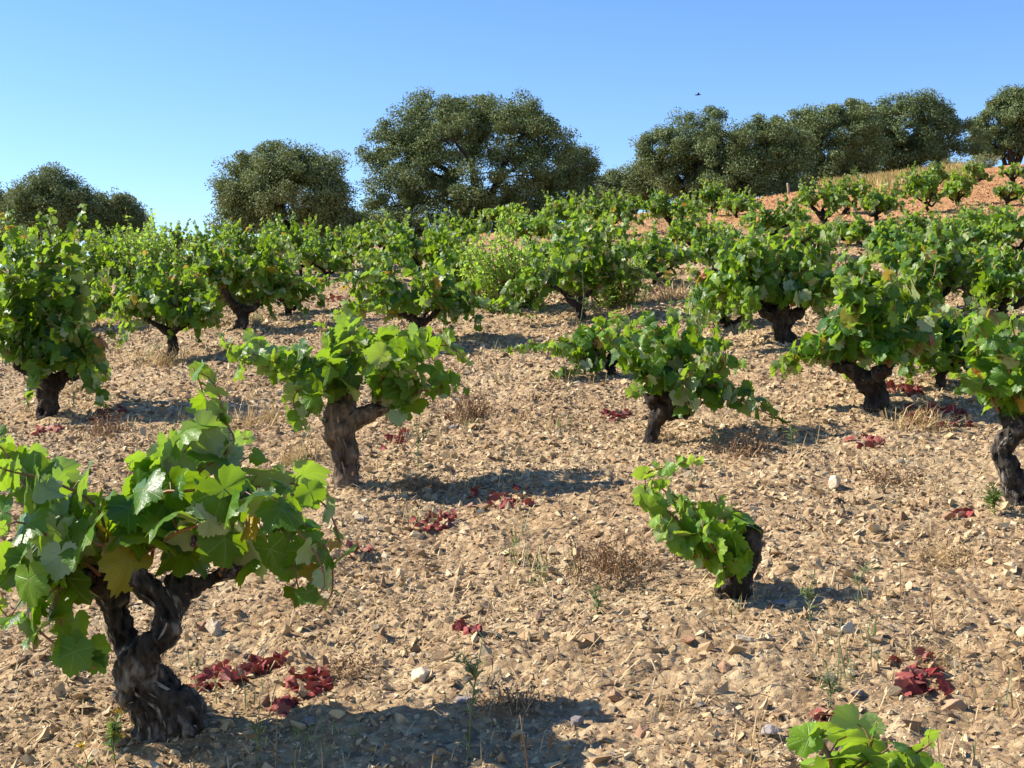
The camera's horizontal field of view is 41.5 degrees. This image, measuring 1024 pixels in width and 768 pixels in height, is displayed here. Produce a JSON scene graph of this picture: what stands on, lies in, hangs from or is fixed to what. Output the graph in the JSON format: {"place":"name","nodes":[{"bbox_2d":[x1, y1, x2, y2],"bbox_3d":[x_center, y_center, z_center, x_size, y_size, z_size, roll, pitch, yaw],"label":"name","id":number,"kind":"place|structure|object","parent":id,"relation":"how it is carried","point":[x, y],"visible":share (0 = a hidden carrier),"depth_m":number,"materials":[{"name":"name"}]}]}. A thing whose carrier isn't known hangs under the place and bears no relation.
{"place":"outdoors","nodes":[
{"label":"outdoors","id":0,"kind":"place"},
{"bbox_2d":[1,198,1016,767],"bbox_3d":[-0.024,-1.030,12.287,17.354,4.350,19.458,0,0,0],"label":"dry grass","id":1,"kind":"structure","parent":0,"point":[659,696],"depth_m":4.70,"materials":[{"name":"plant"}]},
{"bbox_2d":[0,164,1023,767],"bbox_3d":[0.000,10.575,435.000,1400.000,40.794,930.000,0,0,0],"label":"ground","id":2,"kind":"structure","parent":0,"point":[762,664],"depth_m":4.37,"materials":[{"name":"soil"}]},
{"bbox_2d":[0,161,107,243],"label":"holm oak","id":3,"kind":"object","parent":2,"relation":"on","point":[59,192],"visible":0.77,"depth_m":32.54,"materials":[{"name":"green plant"}]},
{"bbox_2d":[21,226,86,265],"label":"grapevine","id":4,"kind":"object","parent":2,"relation":"on","point":[58,240],"visible":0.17,"depth_m":19.83,"materials":[{"name":"green plant"}]},
{"bbox_2d":[0,204,123,420],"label":"grapevine","id":5,"kind":"object","parent":2,"relation":"on","point":[48,316],"visible":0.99,"depth_m":8.08,"materials":[{"name":"green plant"}]},
{"bbox_2d":[55,261,121,318],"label":"grapevine","id":6,"kind":"object","parent":2,"relation":"on","point":[103,304],"visible":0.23,"depth_m":12.36,"materials":[{"name":"green plant"}]},
{"bbox_2d":[60,223,132,287],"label":"grapevine","id":7,"kind":"object","parent":2,"relation":"on","point":[98,261],"visible":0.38,"depth_m":14.53,"materials":[{"name":"green plant"}]},
{"bbox_2d":[57,407,156,439],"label":"dry weed","id":8,"kind":"object","parent":2,"relation":"on","point":[116,424],"visible":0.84,"depth_m":7.53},
{"bbox_2d":[102,708,125,763],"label":"weed","id":9,"kind":"object","parent":2,"relation":"on","point":[113,731],"visible":1,"depth_m":3.37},
{"bbox_2d":[83,186,158,249],"bbox_3d":[-10.066,-3.782,34.008,2.286,2.406,1.587,0,0,0],"label":"holm oak","id":10,"kind":"object","parent":2,"relation":"on","point":[115,205],"visible":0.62,"depth_m":33.65,"materials":[{"name":"green plant"}]},
{"bbox_2d":[103,204,187,291],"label":"leafy shrub","id":11,"kind":"object","parent":2,"relation":"on","point":[142,243],"visible":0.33,"depth_m":14.59,"materials":[{"name":"green plant"}]},
{"bbox_2d":[130,341,195,368],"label":"grass tuft","id":12,"kind":"object","parent":2,"relation":"on","point":[162,360],"visible":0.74,"depth_m":9.86,"materials":[{"name":"plant"}]},
{"bbox_2d":[98,247,229,360],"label":"grapevine","id":13,"kind":"object","parent":2,"relation":"on","point":[174,306],"visible":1,"depth_m":10.10,"materials":[{"name":"green plant"}]},
{"bbox_2d":[149,218,193,262],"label":"grapevine","id":14,"kind":"object","parent":2,"relation":"on","point":[176,233],"visible":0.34,"depth_m":19.42,"materials":[{"name":"green plant"}]},
{"bbox_2d":[0,360,359,742],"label":"grapevine","id":15,"kind":"object","parent":2,"relation":"on","point":[75,542],"visible":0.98,"depth_m":3.45,"materials":[{"name":"green plant"}]},
{"bbox_2d":[163,239,220,283],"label":"grapevine","id":16,"kind":"object","parent":2,"relation":"on","point":[188,261],"visible":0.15,"depth_m":14.38,"materials":[{"name":"green plant"}]},
{"bbox_2d":[180,215,240,259],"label":"grapevine","id":17,"kind":"object","parent":2,"relation":"on","point":[215,233],"visible":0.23,"depth_m":17.84,"materials":[{"name":"green plant"}]},
{"bbox_2d":[187,659,248,691],"bbox_3d":[-0.835,0.852,3.894,0.169,0.087,0.229,0,0,25],"label":"withered leaf pile","id":18,"kind":"object","parent":2,"relation":"on","point":[216,669],"visible":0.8,"depth_m":3.89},
{"bbox_2d":[186,393,314,431],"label":"grass tuft","id":19,"kind":"object","parent":2,"relation":"on","point":[267,417],"visible":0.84,"depth_m":7.51,"materials":[{"name":"plant"}]},
{"bbox_2d":[227,217,276,264],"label":"grapevine","id":20,"kind":"object","parent":2,"relation":"on","point":[246,246],"visible":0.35,"depth_m":18.53,"materials":[{"name":"green plant"}]},
{"bbox_2d":[179,222,333,330],"bbox_3d":[-2.192,-0.909,11.780,1.330,1.019,1.151,0,0,0],"label":"grapevine","id":21,"kind":"object","parent":2,"relation":"on","point":[244,291],"visible":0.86,"depth_m":11.56,"materials":[{"name":"green plant"}]},
{"bbox_2d":[242,650,288,675],"bbox_3d":[-0.734,0.833,4.002,0.146,0.088,0.200,0,0,0],"label":"withered leaf pile","id":22,"kind":"object","parent":2,"relation":"on","point":[257,663],"visible":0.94,"depth_m":3.99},
{"bbox_2d":[266,696,299,716],"bbox_3d":[-0.622,0.884,3.662,0.095,0.068,0.104,0,0,0],"label":"withered leaf pile","id":23,"kind":"object","parent":2,"relation":"on","point":[284,705],"visible":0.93,"depth_m":3.65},
{"bbox_2d":[204,138,364,240],"bbox_3d":[-5.364,-4.274,31.994,3.801,3.082,2.810,0,0,0],"label":"holm oak","id":24,"kind":"object","parent":2,"relation":"on","point":[252,188],"visible":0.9,"depth_m":31.54,"materials":[{"name":"green plant"}]},
{"bbox_2d":[251,208,325,275],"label":"grapevine","id":25,"kind":"object","parent":2,"relation":"on","point":[298,237],"visible":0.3,"depth_m":16.32,"materials":[{"name":"green plant"}]},
{"bbox_2d":[260,257,328,315],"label":"grapevine","id":26,"kind":"object","parent":2,"relation":"on","point":[301,293],"visible":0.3,"depth_m":12.62,"materials":[{"name":"green plant"}]},
{"bbox_2d":[268,435,328,467],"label":"grass tuft","id":27,"kind":"object","parent":2,"relation":"on","point":[317,450],"visible":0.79,"depth_m":6.54,"materials":[{"name":"plant"}]},
{"bbox_2d":[281,665,333,698],"bbox_3d":[-0.571,0.839,3.786,0.148,0.083,0.189,0,0,0],"label":"withered leaf pile","id":28,"kind":"object","parent":2,"relation":"on","point":[314,686],"visible":0.94,"depth_m":3.80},
{"bbox_2d":[286,228,363,280],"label":"grapevine","id":29,"kind":"object","parent":2,"relation":"on","point":[320,261],"visible":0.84,"depth_m":15.62,"materials":[{"name":"green plant"}]},
{"bbox_2d":[218,299,472,490],"bbox_3d":[-0.739,0.070,5.965,1.145,0.913,0.585,0,0,0],"label":"grapevine","id":30,"kind":"object","parent":2,"relation":"on","point":[378,358],"visible":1,"depth_m":5.87,"materials":[{"name":"green plant"}]},
{"bbox_2d":[314,224,379,262],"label":"grapevine","id":31,"kind":"object","parent":2,"relation":"on","point":[328,240],"visible":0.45,"depth_m":16.73,"materials":[{"name":"green plant"}]},
{"bbox_2d":[312,651,406,683],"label":"dry weed","id":32,"kind":"object","parent":2,"relation":"on","point":[354,667],"visible":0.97,"depth_m":3.83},
{"bbox_2d":[301,204,434,239],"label":"grapevine","id":33,"kind":"object","parent":2,"relation":"on","point":[416,222],"visible":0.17,"depth_m":33.28,"materials":[{"name":"green plant"}]},
{"bbox_2d":[348,215,421,249],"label":"grapevine","id":34,"kind":"object","parent":2,"relation":"on","point":[367,227],"visible":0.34,"depth_m":18.49,"materials":[{"name":"green plant"}]},
{"bbox_2d":[345,467,493,498],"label":"dry weed","id":35,"kind":"object","parent":2,"relation":"on","point":[414,485],"visible":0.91,"depth_m":5.88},
{"bbox_2d":[354,207,488,278],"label":"grapevine","id":36,"kind":"object","parent":2,"relation":"on","point":[406,241],"visible":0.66,"depth_m":14.45,"materials":[{"name":"green plant"}]},
{"bbox_2d":[325,247,534,332],"bbox_3d":[-0.616,-0.607,10.157,1.564,0.796,1.142,0,0,0],"label":"grapevine","id":37,"kind":"object","parent":2,"relation":"on","point":[389,294],"visible":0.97,"depth_m":9.91,"materials":[{"name":"green plant"}]},
{"bbox_2d":[409,508,456,531],"bbox_3d":[-0.311,0.546,5.311,0.188,0.107,0.234,0,0,0],"label":"withered leaf pile","id":38,"kind":"object","parent":2,"relation":"on","point":[445,515],"visible":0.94,"depth_m":5.31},
{"bbox_2d":[432,241,490,287],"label":"grapevine","id":39,"kind":"object","parent":2,"relation":"on","point":[450,257],"visible":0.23,"depth_m":12.61,"materials":[{"name":"green plant"}]},
{"bbox_2d":[448,628,486,760],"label":"weed","id":40,"kind":"object","parent":2,"relation":"on","point":[472,669],"visible":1,"depth_m":3.24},
{"bbox_2d":[426,384,510,426],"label":"dry weed","id":41,"kind":"object","parent":2,"relation":"on","point":[466,416],"visible":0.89,"depth_m":7.29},
{"bbox_2d":[444,209,492,244],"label":"grapevine","id":42,"kind":"object","parent":2,"relation":"on","point":[471,229],"visible":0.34,"depth_m":19.19,"materials":[{"name":"green plant"}]},
{"bbox_2d":[354,86,600,232],"bbox_3d":[-0.888,-5.355,34.063,5.378,4.222,4.461,0,0,-36],"label":"holm oak","id":43,"kind":"object","parent":2,"relation":"on","point":[458,123],"visible":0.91,"depth_m":33.41,"materials":[{"name":"green plant"}]},
{"bbox_2d":[405,676,580,728],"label":"dry weed","id":44,"kind":"object","parent":2,"relation":"on","point":[501,701],"visible":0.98,"depth_m":3.52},
{"bbox_2d":[467,484,534,508],"bbox_3d":[-0.054,0.474,5.571,0.291,0.104,0.351,0,0,0],"label":"withered leaf pile","id":45,"kind":"object","parent":2,"relation":"on","point":[493,495],"visible":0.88,"depth_m":5.59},
{"bbox_2d":[477,202,529,232],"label":"grapevine","id":46,"kind":"object","parent":2,"relation":"on","point":[492,214],"visible":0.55,"depth_m":22.30,"materials":[{"name":"green plant"}]},
{"bbox_2d":[454,212,567,313],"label":"leafy shrub","id":47,"kind":"object","parent":2,"relation":"on","point":[491,287],"visible":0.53,"depth_m":11.56,"materials":[{"name":"green plant"}]},
{"bbox_2d":[0,170,1023,767],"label":"stone rubble","id":48,"kind":"object","parent":2,"relation":"on","point":[438,654],"visible":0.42,"depth_m":4.78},
{"bbox_2d":[0,248,1023,767],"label":"dry straw","id":49,"kind":"object","parent":2,"relation":"on","point":[566,574],"visible":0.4,"depth_m":4.27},
{"bbox_2d":[494,207,556,248],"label":"grapevine","id":50,"kind":"object","parent":2,"relation":"on","point":[538,225],"visible":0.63,"depth_m":17.31,"materials":[{"name":"green plant"}]},
{"bbox_2d":[38,202,1023,767],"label":"sparse weeds","id":51,"kind":"object","parent":2,"relation":"on","point":[532,578],"visible":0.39,"depth_m":3.80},
{"bbox_2d":[535,188,590,227],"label":"grapevine","id":52,"kind":"object","parent":2,"relation":"on","point":[560,208],"visible":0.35,"depth_m":20.07,"materials":[{"name":"green plant"}]},
{"bbox_2d":[533,142,603,209],"bbox_3d":[1.415,-5.033,35.514,1.854,2.695,1.707,0,0,35],"label":"holm oak","id":53,"kind":"object","parent":2,"relation":"on","point":[591,179],"visible":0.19,"depth_m":35.35,"materials":[{"name":"green plant"}]},
{"bbox_2d":[504,321,649,378],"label":"grapevine","id":54,"kind":"object","parent":2,"relation":"on","point":[589,355],"visible":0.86,"depth_m":8.20,"materials":[{"name":"green plant"}]},
{"bbox_2d":[499,198,661,321],"bbox_3d":[0.622,-0.966,10.876,1.313,1.077,0.929,0,0,22],"label":"grapevine","id":55,"kind":"object","parent":2,"relation":"on","point":[601,263],"visible":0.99,"depth_m":10.71,"materials":[{"name":"green plant"}]},
{"bbox_2d":[502,520,694,589],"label":"dry weed","id":56,"kind":"object","parent":2,"relation":"on","point":[599,562],"visible":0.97,"depth_m":4.58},
{"bbox_2d":[578,185,648,226],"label":"grapevine","id":57,"kind":"object","parent":2,"relation":"on","point":[588,209],"visible":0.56,"depth_m":19.02,"materials":[{"name":"green plant"}]},
{"bbox_2d":[590,234,651,308],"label":"leafy shrub","id":58,"kind":"object","parent":2,"relation":"on","point":[612,295],"visible":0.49,"depth_m":11.42,"materials":[{"name":"green plant"}]},
{"bbox_2d":[593,160,671,213],"bbox_3d":[3.454,-5.503,40.015,3.112,2.432,1.854,0,0,0],"label":"holm oak","id":59,"kind":"object","parent":2,"relation":"on","point":[632,182],"visible":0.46,"depth_m":39.62,"materials":[{"name":"green plant"}]},
{"bbox_2d":[639,278,695,302],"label":"grass tuft","id":60,"kind":"object","parent":2,"relation":"on","point":[671,293],"visible":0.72,"depth_m":11.59,"materials":[{"name":"plant"}]},
{"bbox_2d":[629,220,708,286],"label":"grapevine","id":61,"kind":"object","parent":2,"relation":"on","point":[672,254],"visible":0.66,"depth_m":12.63,"materials":[{"name":"green plant"}]},
{"bbox_2d":[634,187,710,227],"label":"grapevine","id":62,"kind":"object","parent":2,"relation":"on","point":[659,208],"visible":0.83,"depth_m":18.24,"materials":[{"name":"green plant"}]},
{"bbox_2d":[628,104,744,200],"bbox_3d":[5.087,-6.133,37.938,3.699,3.406,2.175,0,0,0],"label":"holm oak","id":63,"kind":"object","parent":2,"relation":"on","point":[675,164],"visible":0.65,"depth_m":37.63,"materials":[{"name":"green plant"}]},
{"bbox_2d":[658,206,727,245],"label":"grapevine","id":64,"kind":"object","parent":2,"relation":"on","point":[683,229],"visible":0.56,"depth_m":15.70,"materials":[{"name":"green plant"}]},
{"bbox_2d":[592,297,794,443],"bbox_3d":[0.837,-0.045,6.437,0.950,0.759,0.669,0,0,0],"label":"grapevine","id":65,"kind":"object","parent":2,"relation":"on","point":[671,371],"visible":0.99,"depth_m":6.33,"materials":[{"name":"green plant"}]},
{"bbox_2d":[631,453,763,600],"bbox_3d":[0.574,0.488,4.244,0.381,0.538,0.306,0,0,31],"label":"grapevine","id":66,"kind":"object","parent":2,"relation":"on","point":[727,553],"visible":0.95,"depth_m":4.19,"materials":[{"name":"green plant"}]},
{"bbox_2d":[678,224,739,271],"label":"grapevine","id":67,"kind":"object","parent":2,"relation":"on","point":[709,245],"visible":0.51,"depth_m":13.39,"materials":[{"name":"green plant"}]},
{"bbox_2d":[698,178,728,214],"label":"grapevine","id":68,"kind":"object","parent":2,"relation":"on","point":[711,195],"visible":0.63,"depth_m":21.38,"materials":[{"name":"green plant"}]},
{"bbox_2d":[684,284,752,326],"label":"grapevine","id":69,"kind":"object","parent":2,"relation":"on","point":[725,320],"visible":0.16,"depth_m":9.74,"materials":[{"name":"green plant"}]},
{"bbox_2d":[677,423,801,459],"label":"dry weed","id":70,"kind":"object","parent":2,"relation":"on","point":[750,446],"visible":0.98,"depth_m":6.07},
{"bbox_2d":[716,184,763,217],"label":"grapevine","id":71,"kind":"object","parent":2,"relation":"on","point":[737,205],"visible":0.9,"depth_m":20.60,"materials":[{"name":"green plant"}]},
{"bbox_2d":[685,111,819,201],"bbox_3d":[6.597,-6.056,36.927,3.662,2.834,2.115,0,0,0],"label":"holm oak","id":72,"kind":"object","parent":2,"relation":"on","point":[763,157],"visible":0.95,"depth_m":36.70,"materials":[{"name":"green plant"}]},
{"bbox_2d":[686,212,842,343],"bbox_3d":[1.787,-0.659,8.854,1.336,0.952,0.932,0,0,0],"label":"grapevine","id":73,"kind":"object","parent":2,"relation":"on","point":[767,286],"visible":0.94,"depth_m":8.70,"materials":[{"name":"green plant"}]},
{"bbox_2d":[732,192,814,235],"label":"grapevine","id":74,"kind":"object","parent":2,"relation":"on","point":[777,220],"visible":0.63,"depth_m":16.14,"materials":[{"name":"green plant"}]},
{"bbox_2d":[791,221,840,251],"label":"grapevine","id":75,"kind":"object","parent":2,"relation":"on","point":[810,235],"visible":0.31,"depth_m":13.72,"materials":[{"name":"green plant"}]},
{"bbox_2d":[796,173,860,223],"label":"grapevine","id":76,"kind":"object","parent":2,"relation":"on","point":[834,200],"visible":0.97,"depth_m":18.40,"materials":[{"name":"green plant"}]},
{"bbox_2d":[770,98,892,190],"bbox_3d":[9.351,-6.892,40.108,3.868,3.194,2.353,0,0,0],"label":"holm oak","id":77,"kind":"object","parent":2,"relation":"on","point":[845,156],"visible":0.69,"depth_m":39.61,"materials":[{"name":"green plant"}]},
{"bbox_2d":[831,172,872,213],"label":"grapevine","id":78,"kind":"object","parent":2,"relation":"on","point":[857,188],"visible":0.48,"depth_m":20.01,"materials":[{"name":"green plant"}]},
{"bbox_2d":[770,239,949,414],"bbox_3d":[1.777,-0.244,6.723,0.930,0.926,0.683,0,0,0],"label":"grapevine","id":79,"kind":"object","parent":2,"relation":"on","point":[883,331],"visible":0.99,"depth_m":6.61,"materials":[{"name":"green plant"}]},
{"bbox_2d":[785,702,943,767],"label":"grapevine","id":80,"kind":"object","parent":2,"relation":"on","point":[851,734],"visible":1,"depth_m":2.61,"materials":[{"name":"green plant"}]},
{"bbox_2d":[836,212,905,245],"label":"grapevine","id":81,"kind":"object","parent":2,"relation":"on","point":[859,229],"visible":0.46,"depth_m":14.23,"materials":[{"name":"green plant"}]},
{"bbox_2d":[856,179,904,220],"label":"grapevine","id":82,"kind":"object","parent":2,"relation":"on","point":[878,203],"visible":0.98,"depth_m":18.47,"materials":[{"name":"green plant"}]},
{"bbox_2d":[826,456,955,487],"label":"dry weed","id":83,"kind":"object","parent":2,"relation":"on","point":[875,474],"visible":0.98,"depth_m":5.45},
{"bbox_2d":[862,212,923,263],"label":"grapevine","id":84,"kind":"object","parent":2,"relation":"on","point":[886,235],"visible":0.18,"depth_m":11.80,"materials":[{"name":"green plant"}]},
{"bbox_2d":[886,380,924,396],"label":"withered leaf pile","id":85,"kind":"object","parent":2,"relation":"on","point":[911,389],"visible":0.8,"depth_m":7.01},
{"bbox_2d":[885,647,953,697],"bbox_3d":[1.072,0.774,3.583,0.164,0.122,0.201,0,0,0],"label":"withered leaf pile","id":86,"kind":"object","parent":2,"relation":"on","point":[910,680],"visible":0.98,"depth_m":3.56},
{"bbox_2d":[845,87,996,172],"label":"holm oak","id":87,"kind":"object","parent":2,"relation":"on","point":[931,121],"visible":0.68,"depth_m":41.57,"materials":[{"name":"green plant"}]},
{"bbox_2d":[872,210,971,318],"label":"grapevine","id":88,"kind":"object","parent":2,"relation":"on","point":[948,270],"visible":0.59,"depth_m":9.26,"materials":[{"name":"green plant"}]},
{"bbox_2d":[895,161,949,212],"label":"grapevine","id":89,"kind":"object","parent":2,"relation":"on","point":[922,187],"visible":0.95,"depth_m":19.15,"materials":[{"name":"green plant"}]},
{"bbox_2d":[892,204,967,234],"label":"grapevine","id":90,"kind":"object","parent":2,"relation":"on","point":[916,218],"visible":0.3,"depth_m":14.33,"materials":[{"name":"green plant"}]},
{"bbox_2d":[875,398,991,436],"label":"grass tuft","id":91,"kind":"object","parent":2,"relation":"on","point":[918,413],"visible":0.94,"depth_m":6.36,"materials":[{"name":"plant"}]},
{"bbox_2d":[893,400,973,427],"bbox_3d":[2.020,0.152,6.493,0.318,0.149,0.404,0,0,0],"label":"withered leaf pile","id":92,"kind":"object","parent":2,"relation":"on","point":[958,415],"visible":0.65,"depth_m":6.47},
{"bbox_2d":[852,531,1021,575],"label":"grass tuft","id":93,"kind":"object","parent":2,"relation":"on","point":[946,553],"visible":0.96,"depth_m":4.45,"materials":[{"name":"plant"}]},
{"bbox_2d":[897,305,978,387],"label":"grapevine","id":94,"kind":"object","parent":2,"relation":"on","point":[951,346],"visible":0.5,"depth_m":7.11,"materials":[{"name":"green plant"}]},
{"bbox_2d":[880,635,1006,674],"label":"grass tuft","id":95,"kind":"object","parent":2,"relation":"on","point":[935,656],"visible":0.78,"depth_m":3.69,"materials":[{"name":"plant"}]},
{"bbox_2d":[937,166,977,204],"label":"grapevine","id":96,"kind":"object","parent":2,"relation":"on","point":[957,187],"visible":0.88,"depth_m":19.94,"materials":[{"name":"green plant"}]},
{"bbox_2d":[942,209,1010,251],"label":"grapevine","id":97,"kind":"object","parent":2,"relation":"on","point":[981,232],"visible":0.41,"depth_m":12.55,"materials":[{"name":"green plant"}]},
{"bbox_2d":[961,159,994,182],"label":"grapevine","id":98,"kind":"object","parent":2,"relation":"on","point":[980,173],"visible":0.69,"depth_m":24.35,"materials":[{"name":"green plant"}]},
{"bbox_2d":[948,290,1023,505],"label":"grapevine","id":99,"kind":"object","parent":2,"relation":"on","point":[995,378],"visible":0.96,"depth_m":4.96,"materials":[{"name":"green plant"}]},
{"bbox_2d":[953,203,1022,226],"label":"grapevine","id":100,"kind":"object","parent":2,"relation":"on","point":[973,218],"visible":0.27,"depth_m":14.69,"materials":[{"name":"green plant"}]},
{"bbox_2d":[960,237,1023,295],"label":"grapevine","id":101,"kind":"object","parent":2,"relation":"on","point":[994,251],"visible":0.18,"depth_m":10.19,"materials":[{"name":"green plant"}]},
{"bbox_2d":[961,247,1023,320],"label":"grapevine","id":102,"kind":"object","parent":2,"relation":"on","point":[993,281],"visible":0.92,"depth_m":9.03,"materials":[{"name":"green plant"}]},
{"bbox_2d":[966,84,1023,164],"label":"holm oak","id":103,"kind":"object","parent":2,"relation":"on","point":[1008,127],"visible":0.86,"depth_m":45.66,"materials":[{"name":"green plant"}]},
{"bbox_2d":[986,206,1023,253],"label":"grapevine","id":104,"kind":"object","parent":2,"relation":"on","point":[1013,228],"visible":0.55,"depth_m":12.86,"materials":[{"name":"green plant"}]},
{"bbox_2d":[992,180,1023,205],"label":"grapevine","id":105,"kind":"object","parent":2,"relation":"on","point":[1007,193],"visible":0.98,"depth_m":19.27,"materials":[{"name":"green plant"}]},
{"bbox_2d":[998,162,1023,182],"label":"grapevine","id":106,"kind":"object","parent":2,"relation":"on","point":[1011,173],"visible":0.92,"depth_m":24.13,"materials":[{"name":"green plant"}]},
{"bbox_2d":[0,0,1023,266],"label":"sky","id":107,"kind":"structure","parent":0,"point":[142,98],"materials":[{"name":"blue"}]},
{"bbox_2d":[817,159,975,192],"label":"golden grass","id":108,"kind":"structure","parent":0,"point":[879,178],"depth_m":27.03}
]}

